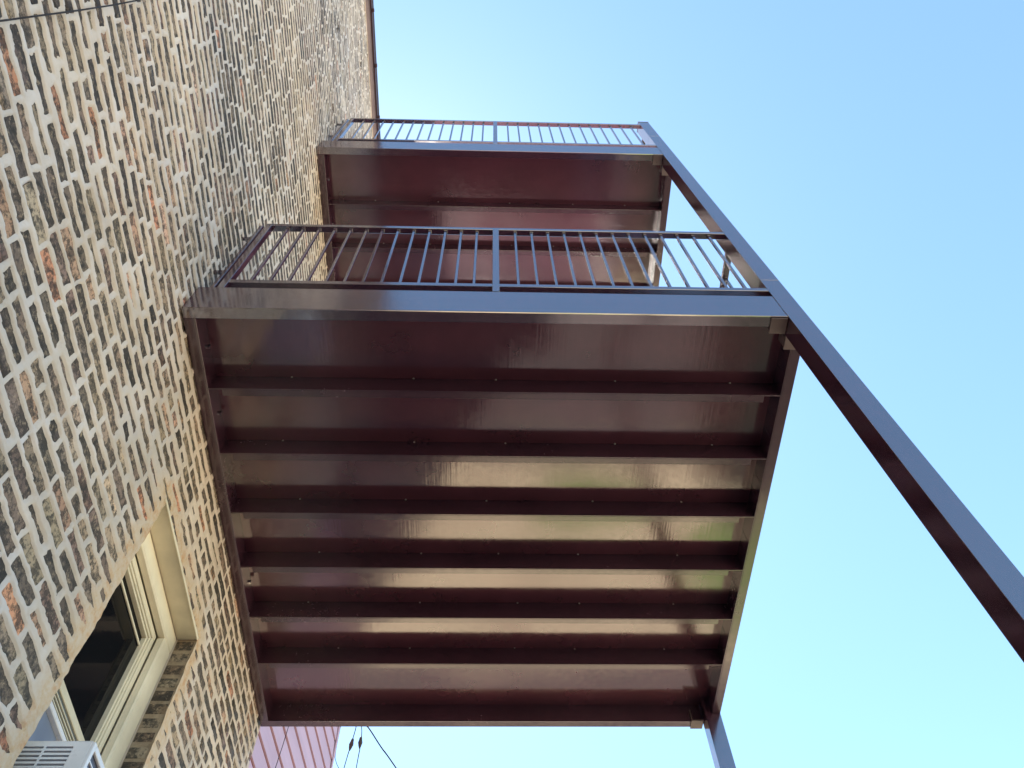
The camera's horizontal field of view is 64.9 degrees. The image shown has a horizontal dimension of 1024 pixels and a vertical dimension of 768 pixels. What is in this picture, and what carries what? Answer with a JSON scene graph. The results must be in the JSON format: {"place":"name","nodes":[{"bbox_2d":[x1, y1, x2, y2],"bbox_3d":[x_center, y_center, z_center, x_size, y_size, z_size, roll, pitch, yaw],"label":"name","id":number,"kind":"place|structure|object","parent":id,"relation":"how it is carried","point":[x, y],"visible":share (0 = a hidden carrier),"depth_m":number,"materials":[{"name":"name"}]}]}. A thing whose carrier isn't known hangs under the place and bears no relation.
{"place":"outdoors","nodes":[
{"label":"outdoors","id":0,"kind":"place"},
{"bbox_2d":[333,0,1023,767],"label":"sky","id":1,"kind":"structure","parent":0,"point":[870,153],"materials":[{"name":"blue"}]},
{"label":"parking pad","id":2,"kind":"structure","parent":0,"visible":0},
{"bbox_2d":[699,697,735,767],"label":"steel post","id":3,"kind":"object","parent":2,"relation":"on","point":[719,746],"depth_m":5.27,"materials":[{"name":"brown metal"}]},
{"bbox_2d":[637,122,1023,661],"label":"steel post","id":4,"kind":"object","parent":2,"relation":"on","point":[991,575],"visible":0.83,"depth_m":3.03,"materials":[{"name":"brown metal"}]},
{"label":"ground","id":5,"kind":"structure","parent":0,"visible":0},
{"bbox_2d":[0,0,380,767],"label":"brick building","id":6,"kind":"structure","parent":5,"relation":"on","point":[158,160],"depth_m":3.43,"materials":[{"name":"beige brick"}]},
{"bbox_2d":[0,0,140,21],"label":"wall cable","id":7,"kind":"object","parent":6,"relation":"attached to","point":[18,18],"depth_m":2.79,"materials":[{"name":"black rubber"}]},
{"bbox_2d":[28,499,197,767],"bbox_3d":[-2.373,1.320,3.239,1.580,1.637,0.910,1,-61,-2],"label":"sash window","id":8,"kind":"structure","parent":6,"relation":"attached to","point":[90,696],"depth_m":3.73,"materials":[{"name":"beige plastic"}]},
{"bbox_2d":[13,741,104,767],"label":"window air conditioner","id":9,"kind":"object","parent":8,"relation":"attached to","point":[59,754],"depth_m":2.76,"materials":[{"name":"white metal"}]},
{"bbox_2d":[182,224,799,728],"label":"steel balcony","id":10,"kind":"structure","parent":6,"relation":"attached to","point":[492,504],"depth_m":4.61,"materials":[{"name":"brown paint"}]},
{"bbox_2d":[317,118,671,286],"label":"steel balcony","id":11,"kind":"structure","parent":6,"relation":"attached to","point":[494,183],"depth_m":7.28,"materials":[{"name":"brown paint"}]},
{"bbox_2d":[248,726,339,767],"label":"pink sided house","id":12,"kind":"structure","parent":5,"relation":"on","point":[309,747],"depth_m":8.99,"materials":[{"name":"pink plastic"}]},
{"bbox_2d":[275,727,288,767],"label":"siding cable","id":13,"kind":"object","parent":12,"relation":"attached to","point":[281,749],"visible":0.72,"depth_m":8.33,"materials":[{"name":"black rubber"}]},
{"bbox_2d":[344,727,355,767],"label":"service wire","id":14,"kind":"object","parent":12,"relation":"attached to","point":[351,743],"visible":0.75,"depth_m":11.36,"materials":[{"name":"black rubber"}]},
{"bbox_2d":[356,727,362,767],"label":"service wire","id":15,"kind":"object","parent":12,"relation":"attached to","point":[360,742],"visible":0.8,"depth_m":11.38,"materials":[{"name":"black rubber"}]},
{"bbox_2d":[367,727,396,767],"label":"service wire","id":16,"kind":"object","parent":12,"relation":"attached to","point":[381,747],"visible":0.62,"depth_m":11.44,"materials":[{"name":"black rubber"}]}
]}

